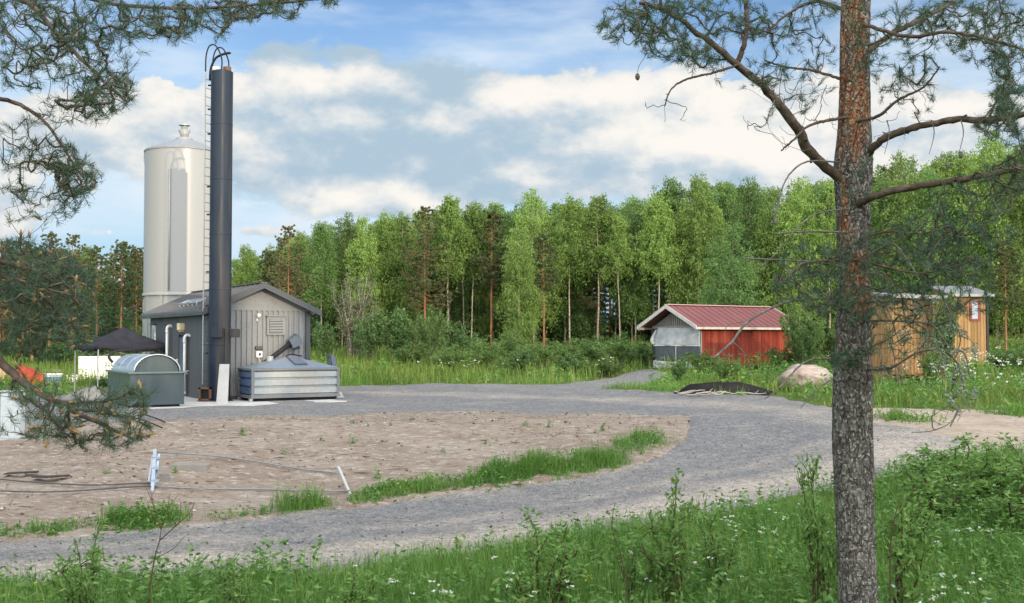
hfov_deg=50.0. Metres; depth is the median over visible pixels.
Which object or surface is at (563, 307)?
birch tree
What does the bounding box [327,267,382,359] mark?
willow shrub
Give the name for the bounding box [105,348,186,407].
ash bin
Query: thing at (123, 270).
pine tree
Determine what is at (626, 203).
birch tree
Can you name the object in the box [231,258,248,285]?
birch tree
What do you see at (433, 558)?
grass
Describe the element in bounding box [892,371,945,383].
red sheet stack
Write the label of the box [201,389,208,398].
ash door
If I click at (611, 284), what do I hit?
birch tree
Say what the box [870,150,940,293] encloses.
birch tree
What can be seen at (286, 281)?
pine tree
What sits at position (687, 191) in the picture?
birch tree
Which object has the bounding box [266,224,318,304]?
pine tree
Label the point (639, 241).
birch tree
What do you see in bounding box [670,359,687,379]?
shrub
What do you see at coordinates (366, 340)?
shrub
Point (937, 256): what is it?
birch tree
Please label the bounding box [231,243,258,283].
birch tree
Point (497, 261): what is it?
pine tree
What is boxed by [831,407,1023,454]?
sandy track
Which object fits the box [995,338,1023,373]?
shrub
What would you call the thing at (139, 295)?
pine tree
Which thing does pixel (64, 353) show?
shrub
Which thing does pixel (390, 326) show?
shrub
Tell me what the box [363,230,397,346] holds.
birch tree
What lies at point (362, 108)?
sky
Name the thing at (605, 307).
birch tree
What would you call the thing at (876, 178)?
broadleaf tree
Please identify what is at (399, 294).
birch tree
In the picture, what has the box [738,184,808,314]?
birch tree
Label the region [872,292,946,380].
ochre hut
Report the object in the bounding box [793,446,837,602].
willow sapling
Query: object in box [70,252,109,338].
birch tree
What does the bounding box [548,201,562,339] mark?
birch tree
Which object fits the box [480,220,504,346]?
spruce tree
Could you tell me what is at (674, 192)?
birch tree
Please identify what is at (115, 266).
pine tree
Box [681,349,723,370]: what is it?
shrub
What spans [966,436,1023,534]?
willow sapling
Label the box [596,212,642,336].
birch tree
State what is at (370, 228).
birch tree
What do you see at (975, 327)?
ochre hut
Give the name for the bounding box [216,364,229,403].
concrete plank
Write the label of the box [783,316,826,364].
shrub
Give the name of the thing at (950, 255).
broadleaf tree
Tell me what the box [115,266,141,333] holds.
spruce tree
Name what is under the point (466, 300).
birch tree
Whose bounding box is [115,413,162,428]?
steel rod
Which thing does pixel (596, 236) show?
birch tree
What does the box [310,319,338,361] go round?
shrub
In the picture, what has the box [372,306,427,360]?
shrub
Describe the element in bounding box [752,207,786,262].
birch tree
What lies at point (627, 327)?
spruce tree
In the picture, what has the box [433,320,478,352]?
shrub
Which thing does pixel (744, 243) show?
spruce tree
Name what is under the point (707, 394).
dead branch
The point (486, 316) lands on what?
birch tree
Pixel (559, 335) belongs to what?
shrub
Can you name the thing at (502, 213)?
broadleaf tree
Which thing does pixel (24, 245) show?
pine tree
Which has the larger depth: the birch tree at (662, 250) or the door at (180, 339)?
the birch tree at (662, 250)
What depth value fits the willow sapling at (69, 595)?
12.55 m
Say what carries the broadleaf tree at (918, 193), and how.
on the ground at (656, 382)
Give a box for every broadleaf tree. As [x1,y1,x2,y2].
[406,222,479,329]
[462,205,513,323]
[532,199,561,340]
[549,200,600,337]
[664,185,736,303]
[691,219,765,305]
[739,195,772,290]
[753,200,810,312]
[764,187,789,214]
[779,184,837,319]
[807,185,836,333]
[870,172,899,292]
[873,164,889,188]
[880,164,967,294]
[930,173,1009,334]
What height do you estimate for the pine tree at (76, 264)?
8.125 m
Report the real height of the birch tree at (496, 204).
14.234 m
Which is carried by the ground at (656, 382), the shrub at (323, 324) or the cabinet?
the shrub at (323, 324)
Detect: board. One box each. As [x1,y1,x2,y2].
[3,471,38,474]
[31,474,69,477]
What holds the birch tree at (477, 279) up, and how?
on the ground at (656, 382)
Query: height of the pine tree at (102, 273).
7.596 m
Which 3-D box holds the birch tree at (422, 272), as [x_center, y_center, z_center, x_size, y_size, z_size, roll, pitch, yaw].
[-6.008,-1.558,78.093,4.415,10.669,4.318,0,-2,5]
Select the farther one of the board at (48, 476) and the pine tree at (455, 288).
the pine tree at (455, 288)
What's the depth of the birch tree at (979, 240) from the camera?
84.56 m
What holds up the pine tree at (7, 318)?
on the ground at (656, 382)
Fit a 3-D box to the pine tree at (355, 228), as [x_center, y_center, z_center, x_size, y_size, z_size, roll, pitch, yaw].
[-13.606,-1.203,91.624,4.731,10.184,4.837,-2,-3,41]
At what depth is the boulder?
41.08 m
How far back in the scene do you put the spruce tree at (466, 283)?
113.58 m
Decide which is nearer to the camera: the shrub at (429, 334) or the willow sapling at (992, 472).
the willow sapling at (992, 472)
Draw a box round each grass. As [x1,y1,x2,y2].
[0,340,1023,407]
[0,377,1023,535]
[0,434,1023,602]
[6,408,680,538]
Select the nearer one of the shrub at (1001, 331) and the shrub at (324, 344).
the shrub at (324, 344)
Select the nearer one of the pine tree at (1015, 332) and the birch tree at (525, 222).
the birch tree at (525, 222)
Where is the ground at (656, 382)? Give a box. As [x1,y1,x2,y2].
[0,326,1023,602]
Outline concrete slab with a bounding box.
[131,392,346,408]
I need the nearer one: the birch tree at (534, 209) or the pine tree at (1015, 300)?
the pine tree at (1015, 300)
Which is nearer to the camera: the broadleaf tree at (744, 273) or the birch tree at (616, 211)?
the broadleaf tree at (744, 273)
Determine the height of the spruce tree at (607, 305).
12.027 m
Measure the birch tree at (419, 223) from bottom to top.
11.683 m
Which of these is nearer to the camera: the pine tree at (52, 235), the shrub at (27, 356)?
the shrub at (27, 356)
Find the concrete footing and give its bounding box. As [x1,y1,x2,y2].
[157,473,170,481]
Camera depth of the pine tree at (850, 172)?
8.82 m
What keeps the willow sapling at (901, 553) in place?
on the ground at (656, 382)
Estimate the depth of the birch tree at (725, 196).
87.72 m
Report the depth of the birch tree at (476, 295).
90.62 m
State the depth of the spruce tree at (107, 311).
83.83 m
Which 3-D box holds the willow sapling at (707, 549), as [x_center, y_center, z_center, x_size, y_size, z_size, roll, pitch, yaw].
[2.659,3.356,14.539,0.754,1.305,0.676,1,-2,-32]
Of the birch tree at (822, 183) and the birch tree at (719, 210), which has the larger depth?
the birch tree at (822, 183)
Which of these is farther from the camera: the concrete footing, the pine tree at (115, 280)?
the pine tree at (115, 280)
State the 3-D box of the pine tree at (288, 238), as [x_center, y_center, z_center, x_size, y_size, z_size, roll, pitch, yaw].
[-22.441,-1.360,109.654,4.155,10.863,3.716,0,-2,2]
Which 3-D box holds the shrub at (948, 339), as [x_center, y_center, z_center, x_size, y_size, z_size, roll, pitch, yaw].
[17.396,1.211,44.073,1.955,4.093,1.087,3,-3,-55]
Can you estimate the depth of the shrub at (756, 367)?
52.84 m
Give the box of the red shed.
[637,304,800,367]
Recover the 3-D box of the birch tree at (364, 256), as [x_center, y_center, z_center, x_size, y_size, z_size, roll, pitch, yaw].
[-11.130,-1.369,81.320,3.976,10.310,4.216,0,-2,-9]
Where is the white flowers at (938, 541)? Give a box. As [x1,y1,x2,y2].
[353,441,1016,602]
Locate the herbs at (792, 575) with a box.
[0,432,1023,602]
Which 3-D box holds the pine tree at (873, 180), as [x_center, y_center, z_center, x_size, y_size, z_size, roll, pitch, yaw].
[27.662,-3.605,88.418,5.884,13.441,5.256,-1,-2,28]
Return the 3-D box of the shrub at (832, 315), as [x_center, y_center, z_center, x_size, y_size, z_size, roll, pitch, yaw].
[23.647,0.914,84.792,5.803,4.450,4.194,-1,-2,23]
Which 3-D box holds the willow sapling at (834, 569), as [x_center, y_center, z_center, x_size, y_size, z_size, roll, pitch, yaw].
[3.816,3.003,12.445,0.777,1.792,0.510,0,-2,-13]
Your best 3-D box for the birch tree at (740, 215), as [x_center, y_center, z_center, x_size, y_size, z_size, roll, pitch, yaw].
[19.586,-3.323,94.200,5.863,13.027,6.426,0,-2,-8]
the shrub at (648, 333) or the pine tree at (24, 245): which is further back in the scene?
the shrub at (648, 333)
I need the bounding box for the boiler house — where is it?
[140,282,321,398]
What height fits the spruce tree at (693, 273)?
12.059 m
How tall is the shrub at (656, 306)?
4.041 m
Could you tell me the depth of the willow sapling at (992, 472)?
19.29 m
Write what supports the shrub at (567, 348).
on the ground at (656, 382)
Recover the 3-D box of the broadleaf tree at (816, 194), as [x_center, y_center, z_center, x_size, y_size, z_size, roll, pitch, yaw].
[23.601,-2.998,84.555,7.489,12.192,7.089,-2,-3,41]
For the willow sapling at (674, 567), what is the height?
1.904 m
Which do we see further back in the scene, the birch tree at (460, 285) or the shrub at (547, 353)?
the birch tree at (460, 285)
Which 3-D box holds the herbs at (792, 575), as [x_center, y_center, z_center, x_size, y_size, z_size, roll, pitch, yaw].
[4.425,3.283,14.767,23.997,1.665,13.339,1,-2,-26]
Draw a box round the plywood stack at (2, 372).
[0,368,15,379]
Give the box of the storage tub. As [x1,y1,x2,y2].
[45,373,62,383]
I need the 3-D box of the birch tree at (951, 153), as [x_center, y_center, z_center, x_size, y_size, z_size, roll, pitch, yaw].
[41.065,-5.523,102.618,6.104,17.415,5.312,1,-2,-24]
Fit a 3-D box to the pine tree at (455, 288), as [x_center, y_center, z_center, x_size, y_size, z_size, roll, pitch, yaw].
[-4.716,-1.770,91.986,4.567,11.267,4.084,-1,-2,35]
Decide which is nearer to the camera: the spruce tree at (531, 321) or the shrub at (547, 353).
the shrub at (547, 353)
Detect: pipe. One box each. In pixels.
[0,479,150,485]
[0,486,150,492]
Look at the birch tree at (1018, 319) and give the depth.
65.89 m
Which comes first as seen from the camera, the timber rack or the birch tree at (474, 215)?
the timber rack
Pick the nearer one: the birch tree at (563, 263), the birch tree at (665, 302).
the birch tree at (563, 263)
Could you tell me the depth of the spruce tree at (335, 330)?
91.35 m
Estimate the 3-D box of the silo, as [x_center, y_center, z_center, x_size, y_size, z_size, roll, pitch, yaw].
[-14.274,-1.963,47.583,3.408,11.500,3.385,0,-2,0]
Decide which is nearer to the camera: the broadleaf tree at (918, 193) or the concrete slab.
the concrete slab
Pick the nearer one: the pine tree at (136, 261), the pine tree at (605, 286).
the pine tree at (136, 261)
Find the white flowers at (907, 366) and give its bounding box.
[412,346,1023,383]
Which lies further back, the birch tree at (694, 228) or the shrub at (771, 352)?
the birch tree at (694, 228)
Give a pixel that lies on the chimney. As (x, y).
(221, 333)
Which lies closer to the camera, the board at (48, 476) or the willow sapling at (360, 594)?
the willow sapling at (360, 594)
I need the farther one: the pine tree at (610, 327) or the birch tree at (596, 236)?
the pine tree at (610, 327)
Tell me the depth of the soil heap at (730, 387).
39.62 m
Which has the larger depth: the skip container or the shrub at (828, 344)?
the shrub at (828, 344)
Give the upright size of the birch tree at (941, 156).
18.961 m
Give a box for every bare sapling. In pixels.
[143,479,194,602]
[608,505,628,602]
[886,486,930,602]
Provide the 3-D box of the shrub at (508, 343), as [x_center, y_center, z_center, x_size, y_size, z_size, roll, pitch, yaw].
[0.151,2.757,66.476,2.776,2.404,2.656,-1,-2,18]
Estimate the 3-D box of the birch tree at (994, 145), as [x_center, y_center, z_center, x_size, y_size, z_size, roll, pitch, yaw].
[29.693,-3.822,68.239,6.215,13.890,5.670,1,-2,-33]
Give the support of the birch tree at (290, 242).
on the ground at (656, 382)
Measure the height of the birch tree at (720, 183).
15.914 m
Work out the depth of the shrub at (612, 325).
95.78 m
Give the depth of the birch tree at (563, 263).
80.80 m
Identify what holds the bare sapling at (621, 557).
on the ground at (656, 382)
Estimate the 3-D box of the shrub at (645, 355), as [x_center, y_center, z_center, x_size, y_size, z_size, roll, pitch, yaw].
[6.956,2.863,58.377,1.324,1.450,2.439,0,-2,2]
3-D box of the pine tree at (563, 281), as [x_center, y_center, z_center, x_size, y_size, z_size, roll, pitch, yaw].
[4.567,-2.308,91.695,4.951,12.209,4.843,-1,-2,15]
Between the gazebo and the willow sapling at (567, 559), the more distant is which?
the gazebo
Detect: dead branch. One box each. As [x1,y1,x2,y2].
[688,392,710,395]
[697,390,719,395]
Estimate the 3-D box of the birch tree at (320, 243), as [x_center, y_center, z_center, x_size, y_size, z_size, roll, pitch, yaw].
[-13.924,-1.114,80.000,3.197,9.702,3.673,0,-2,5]
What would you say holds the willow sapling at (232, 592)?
on the ground at (656, 382)
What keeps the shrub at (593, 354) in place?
on the ground at (656, 382)
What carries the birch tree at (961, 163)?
on the ground at (656, 382)
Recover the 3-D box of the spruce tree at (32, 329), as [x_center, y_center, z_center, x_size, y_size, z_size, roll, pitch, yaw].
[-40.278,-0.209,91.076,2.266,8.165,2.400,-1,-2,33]
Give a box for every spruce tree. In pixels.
[13,301,35,342]
[93,261,117,336]
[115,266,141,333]
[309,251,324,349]
[322,222,347,347]
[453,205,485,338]
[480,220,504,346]
[512,211,541,348]
[592,290,615,334]
[607,292,644,334]
[650,287,671,310]
[678,195,705,304]
[737,202,755,305]
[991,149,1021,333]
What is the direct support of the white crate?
on the ground at (656, 382)
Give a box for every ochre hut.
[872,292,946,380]
[931,286,993,364]
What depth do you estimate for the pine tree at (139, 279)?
91.94 m
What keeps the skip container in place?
on the concrete slab
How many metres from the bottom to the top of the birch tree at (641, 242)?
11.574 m
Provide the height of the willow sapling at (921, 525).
1.103 m
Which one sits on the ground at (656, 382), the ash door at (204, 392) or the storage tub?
the storage tub
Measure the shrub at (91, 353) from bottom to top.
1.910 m
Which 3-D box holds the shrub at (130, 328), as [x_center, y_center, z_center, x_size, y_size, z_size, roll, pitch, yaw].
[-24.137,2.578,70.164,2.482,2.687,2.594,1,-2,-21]
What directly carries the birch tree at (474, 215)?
on the ground at (656, 382)
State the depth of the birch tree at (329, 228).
102.05 m
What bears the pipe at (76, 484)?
on the sand bank
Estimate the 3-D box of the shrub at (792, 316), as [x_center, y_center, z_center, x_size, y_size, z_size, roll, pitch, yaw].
[13.970,1.439,52.790,2.466,3.684,2.578,-1,-2,36]
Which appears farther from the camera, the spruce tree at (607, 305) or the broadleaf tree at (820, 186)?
the spruce tree at (607, 305)
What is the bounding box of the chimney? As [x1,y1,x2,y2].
[197,44,239,401]
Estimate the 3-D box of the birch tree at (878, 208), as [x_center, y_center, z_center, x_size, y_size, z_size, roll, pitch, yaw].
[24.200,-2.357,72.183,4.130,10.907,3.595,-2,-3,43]
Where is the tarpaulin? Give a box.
[17,365,44,383]
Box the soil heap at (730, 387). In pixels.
[674,382,775,395]
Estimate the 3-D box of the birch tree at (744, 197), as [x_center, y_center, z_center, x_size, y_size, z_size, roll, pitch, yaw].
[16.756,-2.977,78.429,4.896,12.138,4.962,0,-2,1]
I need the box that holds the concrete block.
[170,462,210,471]
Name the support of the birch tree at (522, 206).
on the ground at (656, 382)
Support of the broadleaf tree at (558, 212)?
on the ground at (656, 382)
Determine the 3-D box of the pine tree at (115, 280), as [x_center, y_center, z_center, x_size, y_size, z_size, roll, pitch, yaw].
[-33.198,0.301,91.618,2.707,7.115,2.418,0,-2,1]
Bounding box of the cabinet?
[0,390,24,440]
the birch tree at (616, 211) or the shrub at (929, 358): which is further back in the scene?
the birch tree at (616, 211)
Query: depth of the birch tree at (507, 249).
92.09 m
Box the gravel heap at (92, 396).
[61,385,106,399]
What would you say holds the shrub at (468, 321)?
on the ground at (656, 382)
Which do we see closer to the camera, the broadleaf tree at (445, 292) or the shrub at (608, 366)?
the shrub at (608, 366)
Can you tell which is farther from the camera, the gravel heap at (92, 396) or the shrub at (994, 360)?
the shrub at (994, 360)
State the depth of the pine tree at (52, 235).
74.06 m
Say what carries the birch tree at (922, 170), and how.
on the ground at (656, 382)
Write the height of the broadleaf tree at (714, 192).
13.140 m
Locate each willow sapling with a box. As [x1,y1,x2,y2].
[45,516,114,602]
[209,558,255,602]
[327,562,383,602]
[490,507,602,602]
[610,540,658,602]
[630,468,699,602]
[693,508,744,592]
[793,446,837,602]
[812,507,886,602]
[876,491,952,551]
[879,489,936,602]
[892,456,980,524]
[896,437,1005,488]
[903,431,1020,511]
[948,441,1023,508]
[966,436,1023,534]
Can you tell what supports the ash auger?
on the concrete slab
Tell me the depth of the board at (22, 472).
23.36 m
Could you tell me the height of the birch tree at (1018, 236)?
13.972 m
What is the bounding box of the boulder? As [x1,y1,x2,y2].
[778,364,832,390]
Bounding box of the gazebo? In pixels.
[73,326,165,390]
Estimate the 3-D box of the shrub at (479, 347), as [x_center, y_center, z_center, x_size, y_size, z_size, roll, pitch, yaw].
[-1.497,2.855,61.630,2.385,2.172,3.300,0,-2,-7]
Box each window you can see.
[150,324,155,339]
[969,299,979,320]
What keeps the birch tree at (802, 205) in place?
on the ground at (656, 382)
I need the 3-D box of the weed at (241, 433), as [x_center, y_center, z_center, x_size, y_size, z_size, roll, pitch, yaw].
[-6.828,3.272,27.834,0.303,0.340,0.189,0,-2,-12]
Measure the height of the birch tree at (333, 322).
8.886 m
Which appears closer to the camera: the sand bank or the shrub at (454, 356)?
the sand bank
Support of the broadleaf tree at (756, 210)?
on the ground at (656, 382)
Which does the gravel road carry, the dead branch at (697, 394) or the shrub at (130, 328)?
the dead branch at (697, 394)
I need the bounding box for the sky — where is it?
[0,0,1023,321]
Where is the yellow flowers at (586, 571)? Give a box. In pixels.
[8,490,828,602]
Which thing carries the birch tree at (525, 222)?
on the ground at (656, 382)
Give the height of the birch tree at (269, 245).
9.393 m
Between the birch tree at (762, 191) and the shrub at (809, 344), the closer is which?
the shrub at (809, 344)
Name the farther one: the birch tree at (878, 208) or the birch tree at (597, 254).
the birch tree at (597, 254)
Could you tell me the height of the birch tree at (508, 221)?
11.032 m
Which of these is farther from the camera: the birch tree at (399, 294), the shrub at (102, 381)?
the birch tree at (399, 294)
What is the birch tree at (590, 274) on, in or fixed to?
on the ground at (656, 382)
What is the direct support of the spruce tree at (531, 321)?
on the ground at (656, 382)
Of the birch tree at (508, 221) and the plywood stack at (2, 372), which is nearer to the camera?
the plywood stack at (2, 372)
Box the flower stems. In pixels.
[355,449,1013,602]
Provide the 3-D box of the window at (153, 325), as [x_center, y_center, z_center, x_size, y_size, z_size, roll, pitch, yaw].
[-14.347,1.328,43.915,0.130,0.870,0.660,1,-2,-31]
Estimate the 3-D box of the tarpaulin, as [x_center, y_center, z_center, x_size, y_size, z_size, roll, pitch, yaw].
[-22.692,3.498,52.611,1.900,0.941,1.200,0,-2,0]
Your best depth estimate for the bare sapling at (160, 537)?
12.10 m
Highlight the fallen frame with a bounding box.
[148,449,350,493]
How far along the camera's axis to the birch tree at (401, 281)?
81.63 m
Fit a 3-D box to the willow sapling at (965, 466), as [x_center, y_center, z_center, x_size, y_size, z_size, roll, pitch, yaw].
[8.079,3.111,19.818,2.234,1.461,2.074,-1,-2,32]
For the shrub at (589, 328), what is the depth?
85.20 m
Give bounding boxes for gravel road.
[0,383,1023,586]
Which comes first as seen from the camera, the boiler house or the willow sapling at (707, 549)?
the willow sapling at (707, 549)
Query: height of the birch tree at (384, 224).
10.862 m
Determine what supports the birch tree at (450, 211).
on the ground at (656, 382)
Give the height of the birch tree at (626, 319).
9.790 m
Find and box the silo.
[142,124,209,353]
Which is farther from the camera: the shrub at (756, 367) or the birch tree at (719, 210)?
the birch tree at (719, 210)
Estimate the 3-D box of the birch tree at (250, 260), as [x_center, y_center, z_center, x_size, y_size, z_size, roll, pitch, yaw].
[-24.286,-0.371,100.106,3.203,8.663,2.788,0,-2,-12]
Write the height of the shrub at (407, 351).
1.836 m
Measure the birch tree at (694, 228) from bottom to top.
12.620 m
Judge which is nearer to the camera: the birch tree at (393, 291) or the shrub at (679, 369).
the shrub at (679, 369)
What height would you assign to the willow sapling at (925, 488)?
1.295 m
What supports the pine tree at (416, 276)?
on the ground at (656, 382)
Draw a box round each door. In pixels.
[176,333,188,395]
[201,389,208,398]
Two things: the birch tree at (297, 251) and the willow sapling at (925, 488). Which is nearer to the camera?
the willow sapling at (925, 488)
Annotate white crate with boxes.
[78,356,119,378]
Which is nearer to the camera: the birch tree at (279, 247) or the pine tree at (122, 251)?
the pine tree at (122, 251)
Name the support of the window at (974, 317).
in the ochre hut at (975, 327)
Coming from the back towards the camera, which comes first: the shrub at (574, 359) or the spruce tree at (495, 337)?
the spruce tree at (495, 337)
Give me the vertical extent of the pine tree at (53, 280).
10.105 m
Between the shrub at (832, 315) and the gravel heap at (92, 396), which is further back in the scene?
the shrub at (832, 315)
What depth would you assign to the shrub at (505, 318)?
86.42 m
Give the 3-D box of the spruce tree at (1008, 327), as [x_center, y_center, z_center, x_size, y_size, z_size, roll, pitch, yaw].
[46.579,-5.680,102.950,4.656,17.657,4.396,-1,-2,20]
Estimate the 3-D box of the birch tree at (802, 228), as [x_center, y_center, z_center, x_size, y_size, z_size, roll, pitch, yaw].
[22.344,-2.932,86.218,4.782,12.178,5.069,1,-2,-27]
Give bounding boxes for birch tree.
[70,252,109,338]
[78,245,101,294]
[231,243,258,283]
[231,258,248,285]
[240,251,256,274]
[242,255,265,283]
[257,243,278,275]
[266,243,294,282]
[279,235,314,300]
[283,238,298,293]
[289,230,311,297]
[299,227,330,321]
[301,220,342,338]
[319,223,338,338]
[320,212,376,347]
[320,239,351,347]
[334,215,386,344]
[359,222,384,251]
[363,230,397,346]
[364,209,407,348]
[373,210,436,340]
[381,246,409,344]
[384,224,432,342]
[410,210,442,292]
[425,195,477,324]
[430,229,464,321]
[434,205,463,312]
[446,209,480,320]
[448,198,494,337]
[448,215,477,345]
[460,220,500,340]
[464,226,490,341]
[470,228,510,343]
[483,211,518,317]
[484,201,504,224]
[490,213,538,322]
[492,188,566,345]
[493,226,550,351]
[510,201,533,222]
[520,201,550,345]
[539,206,599,343]
[544,192,596,346]
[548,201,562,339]
[567,224,600,345]
[569,192,622,341]
[573,204,604,341]
[581,212,600,313]
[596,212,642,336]
[599,222,628,334]
[600,204,625,338]
[600,211,613,340]
[605,203,660,342]
[610,223,654,340]
[617,195,641,217]
[625,197,660,338]
[625,206,641,340]
[627,199,676,335]
[633,189,685,309]
[645,176,699,303]
[654,227,691,309]
[662,173,735,304]
[681,183,717,201]
[696,205,734,286]
[701,183,744,300]
[714,180,735,193]
[716,176,777,305]
[723,187,752,302]
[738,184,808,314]
[743,182,772,212]
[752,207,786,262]
[762,175,836,327]
[786,189,827,313]
[804,180,827,245]
[804,181,837,329]
[813,177,833,189]
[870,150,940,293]
[870,182,906,291]
[883,166,976,294]
[916,160,932,191]
[922,156,961,247]
[935,151,957,160]
[936,128,1023,350]
[938,149,1016,286]
[940,150,963,175]
[966,184,1006,327]
[983,144,1023,347]
[983,154,999,166]
[992,179,1023,296]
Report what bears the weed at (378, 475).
on the sand bank
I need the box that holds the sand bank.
[0,411,689,541]
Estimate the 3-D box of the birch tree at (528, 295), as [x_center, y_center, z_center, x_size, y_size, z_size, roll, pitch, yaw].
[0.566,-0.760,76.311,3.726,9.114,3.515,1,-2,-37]
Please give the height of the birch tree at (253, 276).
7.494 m
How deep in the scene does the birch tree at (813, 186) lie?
94.68 m
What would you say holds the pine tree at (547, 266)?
on the ground at (656, 382)
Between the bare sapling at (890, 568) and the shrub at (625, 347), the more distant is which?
the shrub at (625, 347)
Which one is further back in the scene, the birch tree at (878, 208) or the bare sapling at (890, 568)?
the birch tree at (878, 208)
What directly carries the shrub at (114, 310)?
on the ground at (656, 382)
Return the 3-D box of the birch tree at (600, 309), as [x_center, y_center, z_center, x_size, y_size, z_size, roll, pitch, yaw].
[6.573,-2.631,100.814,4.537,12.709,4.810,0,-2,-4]
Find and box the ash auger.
[262,334,301,368]
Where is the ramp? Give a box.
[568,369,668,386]
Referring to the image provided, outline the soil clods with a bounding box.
[0,411,690,537]
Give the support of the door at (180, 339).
in the boiler house
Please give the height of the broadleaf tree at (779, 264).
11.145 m
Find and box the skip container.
[237,354,339,401]
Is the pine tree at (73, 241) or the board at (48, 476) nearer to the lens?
the board at (48, 476)
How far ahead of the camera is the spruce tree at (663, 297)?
117.00 m
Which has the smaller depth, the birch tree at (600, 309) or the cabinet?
the cabinet
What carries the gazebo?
on the ground at (656, 382)
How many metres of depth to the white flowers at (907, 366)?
44.78 m
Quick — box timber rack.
[873,348,901,383]
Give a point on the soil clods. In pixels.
(196, 482)
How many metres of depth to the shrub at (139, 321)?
86.80 m
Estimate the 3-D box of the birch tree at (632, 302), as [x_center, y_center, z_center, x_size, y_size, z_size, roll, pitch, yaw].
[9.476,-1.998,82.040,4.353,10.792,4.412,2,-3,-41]
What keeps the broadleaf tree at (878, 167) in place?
on the ground at (656, 382)
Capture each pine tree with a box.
[0,0,339,456]
[0,241,21,352]
[5,239,40,339]
[20,231,75,345]
[50,233,94,343]
[54,248,80,331]
[80,245,112,337]
[98,252,125,307]
[100,239,141,356]
[104,263,126,309]
[118,244,143,332]
[119,258,140,307]
[132,253,142,311]
[135,278,142,311]
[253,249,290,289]
[260,257,296,294]
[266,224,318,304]
[280,234,291,245]
[335,227,357,288]
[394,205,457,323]
[394,233,437,346]
[434,262,474,309]
[467,208,517,343]
[521,232,562,349]
[530,213,568,344]
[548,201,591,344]
[570,223,624,337]
[592,0,1023,602]
[600,217,633,339]
[604,207,620,336]
[835,178,885,259]
[871,166,900,225]
[982,237,1023,350]
[998,149,1017,336]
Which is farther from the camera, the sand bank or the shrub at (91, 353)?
the shrub at (91, 353)
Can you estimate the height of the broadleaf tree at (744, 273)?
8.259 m
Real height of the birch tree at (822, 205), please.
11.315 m
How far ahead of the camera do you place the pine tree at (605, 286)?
90.96 m
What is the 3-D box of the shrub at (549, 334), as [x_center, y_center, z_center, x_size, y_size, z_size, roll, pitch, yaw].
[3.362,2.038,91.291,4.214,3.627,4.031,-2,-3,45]
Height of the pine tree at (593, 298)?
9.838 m
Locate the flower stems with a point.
(761, 551)
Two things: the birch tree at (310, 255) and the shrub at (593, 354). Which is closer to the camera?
the shrub at (593, 354)
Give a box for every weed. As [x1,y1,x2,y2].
[238,427,246,435]
[373,466,380,479]
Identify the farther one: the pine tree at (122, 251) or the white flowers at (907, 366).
the pine tree at (122, 251)
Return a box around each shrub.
[1,337,49,364]
[37,342,84,367]
[76,335,109,355]
[90,301,133,335]
[91,376,107,387]
[112,308,142,333]
[123,321,142,354]
[310,312,335,345]
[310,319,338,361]
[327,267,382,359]
[350,310,388,361]
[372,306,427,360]
[380,305,408,346]
[385,338,433,366]
[409,303,452,365]
[426,303,483,341]
[429,343,481,371]
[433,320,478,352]
[450,308,477,339]
[465,333,507,370]
[491,327,534,358]
[494,303,546,338]
[494,349,541,374]
[510,338,564,369]
[536,310,557,346]
[544,336,586,361]
[546,298,587,345]
[554,352,588,376]
[571,306,612,344]
[572,335,613,365]
[580,356,626,377]
[591,330,646,365]
[606,311,643,340]
[628,310,654,340]
[630,343,655,367]
[644,295,682,318]
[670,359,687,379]
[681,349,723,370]
[710,355,743,380]
[739,365,773,369]
[764,343,797,367]
[778,295,826,364]
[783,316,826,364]
[784,292,836,333]
[807,316,836,365]
[917,343,946,381]
[930,282,961,378]
[988,349,1017,371]
[989,305,1022,337]
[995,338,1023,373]
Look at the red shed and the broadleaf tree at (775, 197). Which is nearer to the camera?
the red shed
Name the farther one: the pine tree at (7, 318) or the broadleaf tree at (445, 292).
the broadleaf tree at (445, 292)

